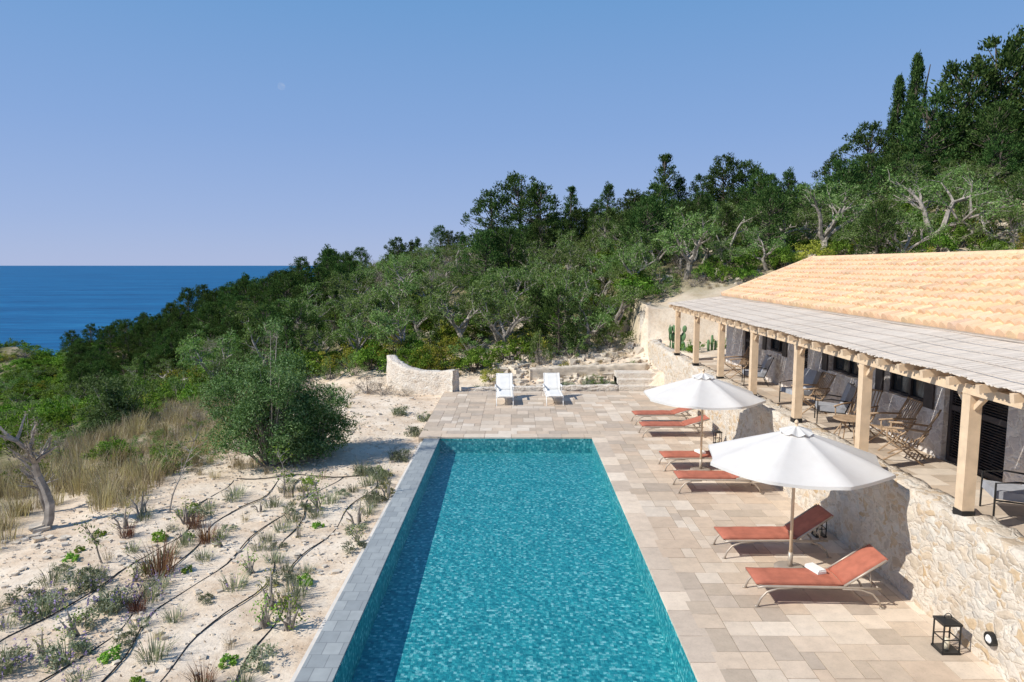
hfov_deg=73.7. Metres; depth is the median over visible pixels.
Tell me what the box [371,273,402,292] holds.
olive tree
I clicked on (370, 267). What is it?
olive tree
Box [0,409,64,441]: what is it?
shrub
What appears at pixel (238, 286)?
juniper tree
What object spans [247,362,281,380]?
shrub
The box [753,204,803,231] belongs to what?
olive tree
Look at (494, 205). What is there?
juniper tree
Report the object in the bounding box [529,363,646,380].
bank ledge wall
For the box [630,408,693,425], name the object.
sun lounger
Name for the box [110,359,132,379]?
juniper tree
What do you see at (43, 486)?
old olive stump
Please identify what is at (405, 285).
olive tree
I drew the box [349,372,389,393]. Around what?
shrub
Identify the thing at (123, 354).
juniper tree
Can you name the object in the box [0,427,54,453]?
shrub
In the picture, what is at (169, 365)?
olive tree
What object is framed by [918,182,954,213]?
olive tree
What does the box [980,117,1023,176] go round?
juniper tree
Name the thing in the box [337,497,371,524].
young shrub
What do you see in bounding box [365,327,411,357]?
shrub
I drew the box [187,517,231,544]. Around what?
fountain grass
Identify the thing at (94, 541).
olive sapling
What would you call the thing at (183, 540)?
lavender plant
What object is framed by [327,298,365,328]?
olive tree
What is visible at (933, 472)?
veranda paving
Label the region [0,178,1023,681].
ground terrain
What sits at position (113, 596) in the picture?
santolina plant
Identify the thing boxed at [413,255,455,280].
olive tree
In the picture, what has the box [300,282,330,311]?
juniper tree
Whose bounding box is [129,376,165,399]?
shrub
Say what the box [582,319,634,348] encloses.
shrub
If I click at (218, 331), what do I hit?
juniper tree
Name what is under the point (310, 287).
olive tree
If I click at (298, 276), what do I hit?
juniper tree
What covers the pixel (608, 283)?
olive tree
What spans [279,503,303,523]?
lavender plant
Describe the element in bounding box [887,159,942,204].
olive tree
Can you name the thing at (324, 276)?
juniper tree
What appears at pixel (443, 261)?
olive tree
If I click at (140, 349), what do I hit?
juniper tree
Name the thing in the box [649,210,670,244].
olive tree
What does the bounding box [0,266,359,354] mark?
sea
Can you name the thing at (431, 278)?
dry tree
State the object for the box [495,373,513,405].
white lounger
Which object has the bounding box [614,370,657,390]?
stone steps
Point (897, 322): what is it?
gutter
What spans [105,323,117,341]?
pine tree
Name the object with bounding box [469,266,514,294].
olive tree
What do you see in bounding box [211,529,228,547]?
young shrub
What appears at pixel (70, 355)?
pine tree
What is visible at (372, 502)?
lavender plant
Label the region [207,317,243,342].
juniper tree
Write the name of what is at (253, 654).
santolina plant
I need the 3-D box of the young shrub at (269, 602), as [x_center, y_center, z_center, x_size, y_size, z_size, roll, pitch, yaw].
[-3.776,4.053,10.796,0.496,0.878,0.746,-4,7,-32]
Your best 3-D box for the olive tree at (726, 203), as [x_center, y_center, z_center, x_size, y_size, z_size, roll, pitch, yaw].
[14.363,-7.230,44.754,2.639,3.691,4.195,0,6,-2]
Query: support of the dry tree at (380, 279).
on the ground terrain at (660, 318)
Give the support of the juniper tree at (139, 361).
on the ground terrain at (660, 318)
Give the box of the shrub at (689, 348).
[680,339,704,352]
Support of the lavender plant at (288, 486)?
on the ground terrain at (660, 318)
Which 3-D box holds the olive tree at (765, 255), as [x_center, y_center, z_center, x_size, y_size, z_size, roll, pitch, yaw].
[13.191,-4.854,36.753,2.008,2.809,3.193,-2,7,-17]
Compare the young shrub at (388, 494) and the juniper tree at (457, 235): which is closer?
the young shrub at (388, 494)
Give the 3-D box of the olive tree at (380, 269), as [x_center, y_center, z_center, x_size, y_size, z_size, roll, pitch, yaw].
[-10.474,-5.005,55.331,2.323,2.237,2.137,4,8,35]
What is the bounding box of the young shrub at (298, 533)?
[291,521,303,537]
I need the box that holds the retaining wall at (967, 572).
[648,339,1023,681]
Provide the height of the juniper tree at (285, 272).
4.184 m
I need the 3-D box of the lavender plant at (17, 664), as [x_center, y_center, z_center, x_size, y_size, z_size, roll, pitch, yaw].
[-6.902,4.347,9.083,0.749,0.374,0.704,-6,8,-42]
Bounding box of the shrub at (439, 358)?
[412,341,459,370]
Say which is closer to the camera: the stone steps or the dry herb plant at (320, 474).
the dry herb plant at (320, 474)
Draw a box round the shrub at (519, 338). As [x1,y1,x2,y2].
[501,324,552,351]
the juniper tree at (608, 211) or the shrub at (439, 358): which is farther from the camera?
the juniper tree at (608, 211)
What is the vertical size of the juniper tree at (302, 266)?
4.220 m
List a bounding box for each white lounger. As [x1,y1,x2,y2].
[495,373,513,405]
[542,373,563,405]
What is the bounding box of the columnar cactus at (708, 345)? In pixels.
[707,335,716,350]
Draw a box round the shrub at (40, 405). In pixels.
[21,396,74,413]
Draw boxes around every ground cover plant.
[61,551,79,561]
[74,545,85,552]
[94,529,107,537]
[97,643,121,664]
[129,675,145,681]
[151,529,168,542]
[181,564,192,573]
[218,653,238,669]
[296,573,312,585]
[301,476,313,485]
[312,521,324,528]
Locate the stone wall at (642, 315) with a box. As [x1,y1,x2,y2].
[640,311,645,331]
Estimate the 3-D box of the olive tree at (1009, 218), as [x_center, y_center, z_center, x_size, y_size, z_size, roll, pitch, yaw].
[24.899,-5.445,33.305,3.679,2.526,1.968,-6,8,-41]
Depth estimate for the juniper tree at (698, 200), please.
49.48 m
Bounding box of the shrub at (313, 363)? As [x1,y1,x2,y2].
[288,347,335,377]
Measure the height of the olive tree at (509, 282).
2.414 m
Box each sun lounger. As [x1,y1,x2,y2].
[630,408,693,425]
[638,414,709,437]
[657,450,711,470]
[671,470,762,493]
[711,504,832,558]
[742,543,887,608]
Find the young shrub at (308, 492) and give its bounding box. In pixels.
[292,478,312,497]
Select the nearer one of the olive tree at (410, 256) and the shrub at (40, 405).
the shrub at (40, 405)
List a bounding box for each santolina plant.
[0,644,33,667]
[1,578,45,606]
[10,591,64,624]
[34,628,94,673]
[46,586,81,598]
[50,562,70,573]
[60,562,102,588]
[72,598,120,630]
[75,569,109,594]
[89,584,134,611]
[111,628,140,648]
[182,501,214,517]
[195,591,213,604]
[219,524,236,531]
[239,639,278,673]
[264,563,298,587]
[267,541,288,550]
[281,493,312,515]
[334,487,351,496]
[340,533,366,555]
[344,523,368,534]
[352,465,375,475]
[363,489,387,502]
[371,467,392,481]
[377,479,391,488]
[383,486,394,493]
[389,448,411,461]
[392,406,408,415]
[404,425,427,435]
[416,409,430,421]
[581,377,597,384]
[601,379,615,383]
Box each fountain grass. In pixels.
[113,519,137,538]
[120,586,150,613]
[122,533,188,579]
[179,509,208,529]
[179,657,221,681]
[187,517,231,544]
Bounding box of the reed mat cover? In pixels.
[668,296,1023,394]
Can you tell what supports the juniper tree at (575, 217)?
on the ground terrain at (660, 318)
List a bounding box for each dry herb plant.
[99,547,116,560]
[149,626,164,639]
[222,635,237,650]
[278,582,296,593]
[283,487,293,498]
[315,471,325,478]
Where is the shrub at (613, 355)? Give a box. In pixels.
[606,350,618,358]
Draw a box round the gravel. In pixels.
[0,392,440,681]
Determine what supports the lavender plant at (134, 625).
on the ground terrain at (660, 318)
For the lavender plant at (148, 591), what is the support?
on the ground terrain at (660, 318)
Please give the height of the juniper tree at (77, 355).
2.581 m
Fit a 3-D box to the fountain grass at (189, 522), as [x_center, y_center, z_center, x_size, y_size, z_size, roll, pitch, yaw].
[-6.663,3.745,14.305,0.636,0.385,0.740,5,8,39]
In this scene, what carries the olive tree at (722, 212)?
on the ground terrain at (660, 318)
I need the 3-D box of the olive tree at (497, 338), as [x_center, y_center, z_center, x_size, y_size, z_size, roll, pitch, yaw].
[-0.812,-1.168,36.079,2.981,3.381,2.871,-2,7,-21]
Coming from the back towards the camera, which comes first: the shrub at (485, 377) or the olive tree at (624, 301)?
the olive tree at (624, 301)
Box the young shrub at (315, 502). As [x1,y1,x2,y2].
[307,489,326,510]
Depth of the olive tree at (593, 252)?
47.74 m
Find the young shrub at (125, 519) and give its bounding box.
[109,503,135,529]
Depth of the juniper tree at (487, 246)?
44.77 m
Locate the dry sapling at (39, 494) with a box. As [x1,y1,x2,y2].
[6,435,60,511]
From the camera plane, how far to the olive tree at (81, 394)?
43.00 m
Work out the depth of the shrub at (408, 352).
31.99 m
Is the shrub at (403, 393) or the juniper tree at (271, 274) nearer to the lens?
the shrub at (403, 393)
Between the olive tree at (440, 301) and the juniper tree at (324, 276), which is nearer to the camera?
the olive tree at (440, 301)
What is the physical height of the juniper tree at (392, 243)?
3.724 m
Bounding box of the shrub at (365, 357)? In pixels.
[346,339,395,372]
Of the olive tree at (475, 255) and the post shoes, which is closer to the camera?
the post shoes
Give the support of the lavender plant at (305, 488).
on the ground terrain at (660, 318)
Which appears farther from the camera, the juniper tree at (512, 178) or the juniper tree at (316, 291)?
the juniper tree at (512, 178)
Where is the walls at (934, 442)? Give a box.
[726,326,1023,484]
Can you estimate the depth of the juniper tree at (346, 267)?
54.23 m
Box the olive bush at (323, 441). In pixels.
[270,375,367,460]
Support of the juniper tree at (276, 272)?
on the ground terrain at (660, 318)
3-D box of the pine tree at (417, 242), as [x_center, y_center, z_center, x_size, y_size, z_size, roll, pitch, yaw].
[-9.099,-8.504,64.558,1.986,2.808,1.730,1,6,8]
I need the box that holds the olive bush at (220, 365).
[191,350,255,397]
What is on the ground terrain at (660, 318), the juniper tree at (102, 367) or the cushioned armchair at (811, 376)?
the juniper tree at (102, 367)
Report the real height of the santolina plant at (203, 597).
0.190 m
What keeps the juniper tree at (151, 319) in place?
on the ground terrain at (660, 318)
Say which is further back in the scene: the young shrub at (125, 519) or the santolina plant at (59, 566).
the young shrub at (125, 519)
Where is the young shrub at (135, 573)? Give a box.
[126,560,146,582]
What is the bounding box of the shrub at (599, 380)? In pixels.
[585,373,603,383]
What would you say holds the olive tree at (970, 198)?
on the ground terrain at (660, 318)
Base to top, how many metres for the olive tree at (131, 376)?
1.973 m
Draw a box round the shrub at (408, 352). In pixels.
[396,342,430,366]
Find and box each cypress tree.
[883,73,908,186]
[899,49,930,182]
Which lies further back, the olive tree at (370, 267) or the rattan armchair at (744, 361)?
the olive tree at (370, 267)
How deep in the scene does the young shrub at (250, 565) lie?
12.06 m
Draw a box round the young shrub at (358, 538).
[348,525,363,541]
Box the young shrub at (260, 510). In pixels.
[251,497,266,511]
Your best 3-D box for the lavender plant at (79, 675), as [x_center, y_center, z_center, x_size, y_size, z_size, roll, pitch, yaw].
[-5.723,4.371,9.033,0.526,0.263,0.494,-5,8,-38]
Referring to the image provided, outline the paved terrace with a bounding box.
[418,391,1005,681]
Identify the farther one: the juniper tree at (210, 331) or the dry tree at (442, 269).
the dry tree at (442, 269)
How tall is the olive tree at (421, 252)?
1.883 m
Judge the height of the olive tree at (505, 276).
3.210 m
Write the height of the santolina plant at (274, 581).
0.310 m
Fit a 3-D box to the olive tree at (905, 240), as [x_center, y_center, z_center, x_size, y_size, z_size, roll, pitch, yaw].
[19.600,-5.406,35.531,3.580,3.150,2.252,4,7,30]
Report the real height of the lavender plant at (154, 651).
0.324 m
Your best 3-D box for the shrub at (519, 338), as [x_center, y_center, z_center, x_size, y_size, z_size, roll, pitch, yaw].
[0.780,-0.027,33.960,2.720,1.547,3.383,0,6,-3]
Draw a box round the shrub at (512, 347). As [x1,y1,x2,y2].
[487,335,536,360]
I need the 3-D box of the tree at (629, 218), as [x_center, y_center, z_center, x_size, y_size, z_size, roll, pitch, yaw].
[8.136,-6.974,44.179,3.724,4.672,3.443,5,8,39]
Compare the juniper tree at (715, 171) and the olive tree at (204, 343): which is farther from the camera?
the juniper tree at (715, 171)
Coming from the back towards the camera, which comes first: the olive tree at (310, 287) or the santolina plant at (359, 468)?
the olive tree at (310, 287)
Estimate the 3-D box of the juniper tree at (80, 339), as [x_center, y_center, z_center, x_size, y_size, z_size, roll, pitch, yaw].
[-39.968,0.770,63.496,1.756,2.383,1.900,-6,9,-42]
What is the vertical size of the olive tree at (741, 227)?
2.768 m
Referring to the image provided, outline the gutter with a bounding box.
[720,295,1023,343]
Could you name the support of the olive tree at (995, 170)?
on the ground terrain at (660, 318)
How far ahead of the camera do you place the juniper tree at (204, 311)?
53.16 m
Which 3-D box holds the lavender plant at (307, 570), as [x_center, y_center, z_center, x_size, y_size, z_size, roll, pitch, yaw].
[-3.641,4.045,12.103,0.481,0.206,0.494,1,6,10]
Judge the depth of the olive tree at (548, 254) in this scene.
48.98 m
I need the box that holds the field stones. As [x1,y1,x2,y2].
[0,521,71,571]
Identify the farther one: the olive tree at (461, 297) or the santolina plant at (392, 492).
the olive tree at (461, 297)
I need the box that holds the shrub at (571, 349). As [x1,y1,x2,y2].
[542,329,594,357]
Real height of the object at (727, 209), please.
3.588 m
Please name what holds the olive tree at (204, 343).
on the ground terrain at (660, 318)
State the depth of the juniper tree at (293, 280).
50.94 m
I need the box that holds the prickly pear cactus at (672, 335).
[668,325,686,350]
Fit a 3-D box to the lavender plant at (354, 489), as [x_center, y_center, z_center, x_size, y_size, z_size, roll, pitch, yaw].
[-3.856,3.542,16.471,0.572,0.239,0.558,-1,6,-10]
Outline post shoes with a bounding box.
[674,353,975,516]
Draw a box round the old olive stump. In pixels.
[0,408,68,528]
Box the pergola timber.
[669,305,1023,510]
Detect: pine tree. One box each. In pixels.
[64,354,74,372]
[96,344,106,358]
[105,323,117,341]
[137,357,154,378]
[163,354,181,379]
[171,328,189,371]
[241,271,250,299]
[268,318,303,373]
[317,243,335,287]
[321,292,330,308]
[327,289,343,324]
[328,261,348,296]
[408,240,414,259]
[413,237,424,257]
[433,251,443,268]
[457,233,467,260]
[514,282,562,345]
[558,185,585,231]
[581,212,593,233]
[584,206,600,237]
[598,181,617,224]
[649,153,683,209]
[671,174,689,209]
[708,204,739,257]
[778,166,797,192]
[845,171,878,215]
[872,163,892,201]
[918,150,938,180]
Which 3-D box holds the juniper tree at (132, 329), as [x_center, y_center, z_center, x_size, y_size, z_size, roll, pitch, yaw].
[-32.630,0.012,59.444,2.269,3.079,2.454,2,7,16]
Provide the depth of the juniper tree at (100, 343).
62.05 m
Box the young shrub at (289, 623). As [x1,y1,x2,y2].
[263,594,309,631]
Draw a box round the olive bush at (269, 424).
[188,313,350,467]
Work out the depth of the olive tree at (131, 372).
45.63 m
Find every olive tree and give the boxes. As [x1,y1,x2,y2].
[60,377,92,397]
[99,373,135,385]
[121,356,146,378]
[121,364,137,381]
[140,352,163,372]
[144,358,179,379]
[173,327,243,378]
[175,332,216,366]
[196,342,243,369]
[198,336,229,356]
[212,301,239,317]
[230,301,280,323]
[231,338,266,356]
[235,301,279,319]
[235,324,294,368]
[277,296,340,326]
[293,306,348,349]
[296,281,324,304]
[297,322,340,369]
[317,270,348,305]
[323,275,388,317]
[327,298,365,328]
[331,292,358,318]
[331,312,385,352]
[338,281,360,295]
[343,290,399,328]
[346,266,379,286]
[354,257,366,269]
[358,263,380,272]
[358,266,373,282]
[358,285,421,322]
[364,258,422,329]
[368,266,391,282]
[368,305,423,353]
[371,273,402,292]
[375,258,394,269]
[375,287,400,310]
[382,259,431,286]
[384,252,416,279]
[396,275,445,297]
[400,296,437,337]
[404,251,417,273]
[413,245,439,258]
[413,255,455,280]
[413,274,475,302]
[414,246,434,260]
[417,259,440,272]
[420,275,491,349]
[426,263,462,291]
[431,240,471,269]
[435,243,455,260]
[441,249,455,261]
[441,249,464,262]
[443,292,470,321]
[458,272,488,302]
[458,296,499,333]
[465,242,479,257]
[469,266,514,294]
[469,289,546,351]
[470,243,506,270]
[470,287,522,341]
[482,279,516,322]
[488,273,522,293]
[492,266,542,302]
[506,239,549,270]
[509,290,542,320]
[512,257,546,284]
[515,262,561,286]
[520,265,577,300]
[526,238,581,272]
[528,265,599,327]
[538,249,567,269]
[542,263,592,318]
[545,242,594,287]
[547,234,565,249]
[549,294,616,348]
[553,228,599,259]
[566,246,601,270]
[573,227,612,266]
[580,231,597,244]
[580,253,617,290]
[588,213,625,241]
[588,271,620,295]
[590,259,618,295]
[591,281,647,338]
[597,236,626,251]
[604,219,641,249]
[609,240,659,291]
[621,244,655,268]
[627,225,689,274]
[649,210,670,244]
[650,205,725,279]
[657,236,704,268]
[669,210,709,244]
[689,227,722,263]
[698,201,772,265]
[701,202,721,223]
[705,236,748,275]
[706,200,755,240]
[708,200,759,229]
[724,210,752,234]
[734,226,787,270]
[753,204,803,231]
[767,198,823,247]
[791,206,838,240]
[794,179,883,252]
[798,185,838,210]
[800,206,834,237]
[825,193,903,219]
[831,217,875,254]
[840,187,904,219]
[853,206,926,253]
[873,210,950,252]
[876,162,1022,248]
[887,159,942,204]
[895,176,948,213]
[916,147,947,176]
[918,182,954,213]
[927,158,979,187]
[934,178,985,210]
[935,150,987,179]
[938,163,983,189]
[950,172,1022,225]
[952,195,1023,249]
[954,202,1004,242]
[955,163,1008,189]
[988,173,1023,201]
[994,205,1023,249]
[1001,176,1023,200]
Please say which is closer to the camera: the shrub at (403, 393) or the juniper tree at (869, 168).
the shrub at (403, 393)
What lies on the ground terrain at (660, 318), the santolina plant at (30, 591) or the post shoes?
the santolina plant at (30, 591)
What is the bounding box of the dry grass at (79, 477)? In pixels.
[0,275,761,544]
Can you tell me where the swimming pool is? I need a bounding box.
[290,438,696,681]
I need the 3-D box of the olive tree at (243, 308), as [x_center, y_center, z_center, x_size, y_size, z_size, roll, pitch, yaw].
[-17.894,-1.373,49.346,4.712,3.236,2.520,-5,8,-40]
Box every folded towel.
[694,449,705,453]
[805,562,825,574]
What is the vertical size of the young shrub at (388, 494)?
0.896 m
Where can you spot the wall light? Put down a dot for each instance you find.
(990, 638)
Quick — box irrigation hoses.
[0,474,377,681]
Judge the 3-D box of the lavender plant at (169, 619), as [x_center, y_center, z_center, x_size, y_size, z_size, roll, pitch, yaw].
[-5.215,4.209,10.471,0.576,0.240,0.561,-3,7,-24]
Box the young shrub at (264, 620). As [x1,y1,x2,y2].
[240,593,281,629]
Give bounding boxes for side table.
[833,414,855,443]
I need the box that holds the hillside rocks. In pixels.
[181,191,1023,385]
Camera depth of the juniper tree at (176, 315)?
60.84 m
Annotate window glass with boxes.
[748,333,1008,477]
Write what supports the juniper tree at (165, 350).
on the ground terrain at (660, 318)
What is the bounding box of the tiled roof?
[721,249,1023,339]
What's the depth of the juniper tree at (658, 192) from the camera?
50.35 m
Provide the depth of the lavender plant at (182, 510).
14.98 m
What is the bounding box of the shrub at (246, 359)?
[212,349,268,377]
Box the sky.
[0,0,1023,265]
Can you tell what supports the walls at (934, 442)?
on the ground terrain at (660, 318)
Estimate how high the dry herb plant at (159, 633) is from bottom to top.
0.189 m
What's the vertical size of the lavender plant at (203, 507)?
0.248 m
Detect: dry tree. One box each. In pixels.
[201,336,223,357]
[250,338,288,358]
[258,319,326,354]
[369,262,422,290]
[374,282,399,294]
[420,268,452,289]
[434,257,483,285]
[436,263,464,279]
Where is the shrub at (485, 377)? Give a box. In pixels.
[479,366,503,382]
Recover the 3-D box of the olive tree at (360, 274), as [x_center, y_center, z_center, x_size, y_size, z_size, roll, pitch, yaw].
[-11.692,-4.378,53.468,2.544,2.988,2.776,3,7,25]
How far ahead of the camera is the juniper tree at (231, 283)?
64.97 m
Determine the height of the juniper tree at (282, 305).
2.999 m
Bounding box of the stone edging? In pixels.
[461,383,618,390]
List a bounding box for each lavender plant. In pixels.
[0,608,22,631]
[0,638,32,677]
[0,651,21,679]
[10,581,73,619]
[12,586,63,616]
[31,626,87,667]
[33,563,65,587]
[57,655,102,681]
[64,562,113,591]
[87,578,136,610]
[87,580,139,613]
[91,562,106,571]
[121,539,142,553]
[121,609,157,631]
[127,549,162,574]
[127,575,170,602]
[130,505,156,521]
[130,624,183,664]
[131,565,180,589]
[154,537,183,559]
[155,600,188,623]
[165,523,178,532]
[167,525,197,547]
[173,504,196,517]
[191,546,215,562]
[201,498,222,510]
[210,526,236,540]
[214,570,253,592]
[221,487,241,501]
[224,481,248,495]
[227,660,258,681]
[245,538,268,551]
[256,528,275,542]
[260,489,284,508]
[261,545,287,564]
[267,580,310,612]
[269,516,292,533]
[269,558,299,575]
[275,480,298,492]
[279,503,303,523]
[280,572,316,598]
[292,482,313,492]
[295,561,316,575]
[303,503,325,519]
[319,489,346,504]
[341,480,361,492]
[349,460,375,476]
[356,473,379,487]
[357,462,395,481]
[361,486,382,503]
[361,495,377,507]
[361,499,375,515]
[386,445,412,461]
[387,405,405,415]
[409,424,421,436]
[415,411,432,420]
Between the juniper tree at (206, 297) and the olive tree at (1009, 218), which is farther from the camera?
the juniper tree at (206, 297)
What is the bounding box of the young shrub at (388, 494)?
[376,471,395,501]
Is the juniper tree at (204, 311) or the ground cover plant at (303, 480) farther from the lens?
the juniper tree at (204, 311)
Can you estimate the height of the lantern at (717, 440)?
0.455 m
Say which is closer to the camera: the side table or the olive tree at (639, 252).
the side table
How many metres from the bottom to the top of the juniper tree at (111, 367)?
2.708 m
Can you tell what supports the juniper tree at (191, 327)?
on the ground terrain at (660, 318)
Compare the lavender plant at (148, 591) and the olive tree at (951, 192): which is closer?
the lavender plant at (148, 591)
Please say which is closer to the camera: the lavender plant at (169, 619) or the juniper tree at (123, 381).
the lavender plant at (169, 619)
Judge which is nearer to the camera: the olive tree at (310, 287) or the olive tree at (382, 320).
the olive tree at (382, 320)
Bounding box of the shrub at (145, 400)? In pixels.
[132,390,173,414]
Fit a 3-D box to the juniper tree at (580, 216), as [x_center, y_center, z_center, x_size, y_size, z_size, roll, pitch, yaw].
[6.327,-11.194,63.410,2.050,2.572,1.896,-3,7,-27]
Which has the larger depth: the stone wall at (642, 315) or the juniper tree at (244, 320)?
the juniper tree at (244, 320)
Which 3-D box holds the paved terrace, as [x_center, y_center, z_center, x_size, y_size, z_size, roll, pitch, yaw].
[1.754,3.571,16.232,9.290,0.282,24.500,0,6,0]
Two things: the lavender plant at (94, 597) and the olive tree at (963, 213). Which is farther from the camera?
the olive tree at (963, 213)
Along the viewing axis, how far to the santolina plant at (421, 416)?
23.93 m
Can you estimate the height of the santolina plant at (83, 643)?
0.376 m
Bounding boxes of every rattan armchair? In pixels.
[724,346,749,377]
[790,371,835,413]
[834,386,882,435]
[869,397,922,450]
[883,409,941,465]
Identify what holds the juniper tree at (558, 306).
on the ground terrain at (660, 318)
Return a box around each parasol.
[644,369,765,470]
[708,420,895,567]
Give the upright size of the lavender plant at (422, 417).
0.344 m
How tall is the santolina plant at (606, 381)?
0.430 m
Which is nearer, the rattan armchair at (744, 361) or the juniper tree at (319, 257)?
the rattan armchair at (744, 361)
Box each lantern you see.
[713,429,722,442]
[811,522,826,537]
[931,613,962,654]
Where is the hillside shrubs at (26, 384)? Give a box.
[0,162,1023,486]
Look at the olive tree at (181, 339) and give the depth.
42.70 m
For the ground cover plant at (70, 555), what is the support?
on the ground terrain at (660, 318)
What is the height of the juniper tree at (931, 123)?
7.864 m
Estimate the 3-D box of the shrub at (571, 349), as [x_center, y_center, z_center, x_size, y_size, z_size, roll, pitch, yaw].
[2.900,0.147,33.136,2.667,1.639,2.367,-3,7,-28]
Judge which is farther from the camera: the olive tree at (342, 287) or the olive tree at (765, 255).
the olive tree at (342, 287)
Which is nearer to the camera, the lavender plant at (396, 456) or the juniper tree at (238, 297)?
the lavender plant at (396, 456)
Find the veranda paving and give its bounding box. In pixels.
[699,360,1023,535]
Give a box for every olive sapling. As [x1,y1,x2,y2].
[73,515,109,563]
[166,418,210,512]
[268,443,293,497]
[299,470,327,510]
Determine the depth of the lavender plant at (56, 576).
11.89 m
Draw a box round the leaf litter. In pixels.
[0,400,431,681]
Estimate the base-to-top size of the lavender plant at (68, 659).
0.419 m
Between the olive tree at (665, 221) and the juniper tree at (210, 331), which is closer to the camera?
the juniper tree at (210, 331)
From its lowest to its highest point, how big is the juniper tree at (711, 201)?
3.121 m
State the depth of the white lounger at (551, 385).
26.80 m
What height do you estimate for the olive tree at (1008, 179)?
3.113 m
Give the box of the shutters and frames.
[744,331,1009,481]
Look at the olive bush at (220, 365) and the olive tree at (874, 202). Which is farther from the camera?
the olive tree at (874, 202)
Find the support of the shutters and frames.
attached to the walls at (934, 442)
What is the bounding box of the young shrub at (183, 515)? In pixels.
[170,496,197,524]
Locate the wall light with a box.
[984,631,997,646]
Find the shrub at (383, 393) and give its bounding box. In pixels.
[370,380,397,395]
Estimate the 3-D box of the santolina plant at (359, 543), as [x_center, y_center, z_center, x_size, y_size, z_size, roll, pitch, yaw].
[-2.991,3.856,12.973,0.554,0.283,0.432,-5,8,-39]
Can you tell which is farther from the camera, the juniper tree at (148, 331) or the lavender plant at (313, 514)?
the juniper tree at (148, 331)
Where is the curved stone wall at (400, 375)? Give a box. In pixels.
[386,355,459,395]
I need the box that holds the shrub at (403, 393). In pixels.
[394,385,413,396]
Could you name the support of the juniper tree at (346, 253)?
on the ground terrain at (660, 318)
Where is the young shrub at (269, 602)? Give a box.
[256,566,290,610]
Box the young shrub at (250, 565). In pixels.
[237,548,264,574]
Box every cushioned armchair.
[742,354,773,386]
[779,368,822,401]
[814,382,857,425]
[979,470,1023,516]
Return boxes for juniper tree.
[57,330,81,355]
[57,337,75,355]
[60,364,97,401]
[61,356,84,382]
[62,343,82,362]
[63,343,90,368]
[64,354,84,374]
[66,362,90,393]
[72,337,92,344]
[76,323,101,343]
[83,360,113,391]
[94,326,111,344]
[94,326,123,349]
[94,340,106,349]
[99,361,115,373]
[105,319,127,339]
[106,375,125,388]
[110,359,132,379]
[111,319,141,346]
[112,332,136,355]
[113,350,137,374]
[120,324,145,351]
[132,346,147,363]
[134,312,155,324]
[134,355,158,376]
[136,319,146,333]
[139,322,165,342]
[142,316,156,332]
[146,343,175,379]
[148,354,174,380]
[155,313,173,331]
[157,302,182,324]
[162,338,174,353]
[169,350,186,373]
[170,307,187,329]
[172,287,201,315]
[172,323,214,365]
[180,311,192,328]
[182,326,214,346]
[183,284,209,312]
[183,301,222,334]
[184,311,211,336]
[195,290,223,318]
[203,329,219,345]
[204,307,235,338]
[206,285,244,315]
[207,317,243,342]
[209,324,223,339]
[211,316,245,344]
[219,294,257,325]
[224,281,235,289]
[225,299,240,309]
[228,277,253,299]
[234,311,251,339]
[236,322,274,364]
[242,303,281,351]
[248,276,260,290]
[248,276,274,306]
[263,270,284,293]
[264,298,284,325]
[265,272,301,305]
[267,271,277,278]
[275,296,298,329]
[275,301,325,357]
[277,270,294,290]
[280,270,307,298]
[284,256,316,276]
[286,269,321,300]
[287,282,320,306]
[294,294,311,322]
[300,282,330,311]
[302,266,335,304]
[312,252,337,266]
[313,269,332,292]
[316,248,344,273]
[320,255,356,285]
[335,251,357,264]
[336,260,363,293]
[338,255,360,274]
[350,247,371,271]
[382,236,413,265]
[423,224,451,251]
[436,230,457,248]
[448,228,512,287]
[450,231,466,247]
[460,188,517,254]
[476,225,532,288]
[489,170,550,240]
[497,228,531,267]
[508,180,569,244]
[510,223,545,256]
[523,218,561,268]
[524,286,587,354]
[544,212,564,235]
[558,219,583,245]
[562,223,580,244]
[564,209,586,236]
[577,207,586,228]
[585,198,608,221]
[597,207,614,235]
[606,188,663,241]
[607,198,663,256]
[614,216,651,253]
[616,195,678,266]
[637,181,680,233]
[664,199,680,211]
[669,205,713,254]
[676,200,691,210]
[678,173,719,212]
[679,190,715,230]
[692,193,719,211]
[694,152,752,207]
[716,158,766,201]
[718,191,744,222]
[734,184,759,222]
[735,168,795,232]
[736,185,805,258]
[739,174,789,225]
[782,181,827,238]
[783,183,802,212]
[810,155,849,191]
[811,156,882,224]
[824,120,893,187]
[840,152,878,191]
[844,201,908,254]
[848,153,890,198]
[869,144,928,195]
[875,88,977,184]
[884,54,1023,170]
[888,152,933,194]
[923,125,979,175]
[924,24,1023,162]
[942,99,1023,179]
[964,132,1023,188]
[973,25,1023,157]
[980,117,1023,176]
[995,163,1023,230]
[997,126,1023,165]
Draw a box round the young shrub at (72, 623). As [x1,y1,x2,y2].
[53,602,92,641]
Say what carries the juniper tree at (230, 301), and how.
on the ground terrain at (660, 318)
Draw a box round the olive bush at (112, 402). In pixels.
[73,370,157,435]
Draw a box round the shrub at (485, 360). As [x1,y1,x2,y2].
[453,348,498,372]
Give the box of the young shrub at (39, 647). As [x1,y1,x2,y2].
[31,627,54,657]
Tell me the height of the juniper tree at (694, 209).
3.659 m
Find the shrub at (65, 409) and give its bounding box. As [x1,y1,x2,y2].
[23,400,84,429]
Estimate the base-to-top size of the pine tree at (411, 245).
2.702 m
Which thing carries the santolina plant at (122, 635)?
on the ground terrain at (660, 318)
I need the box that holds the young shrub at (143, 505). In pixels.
[125,489,153,513]
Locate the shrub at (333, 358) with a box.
[318,342,375,371]
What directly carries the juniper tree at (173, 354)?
on the ground terrain at (660, 318)
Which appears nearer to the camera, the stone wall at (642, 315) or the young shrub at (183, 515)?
the young shrub at (183, 515)
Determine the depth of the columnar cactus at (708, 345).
29.58 m

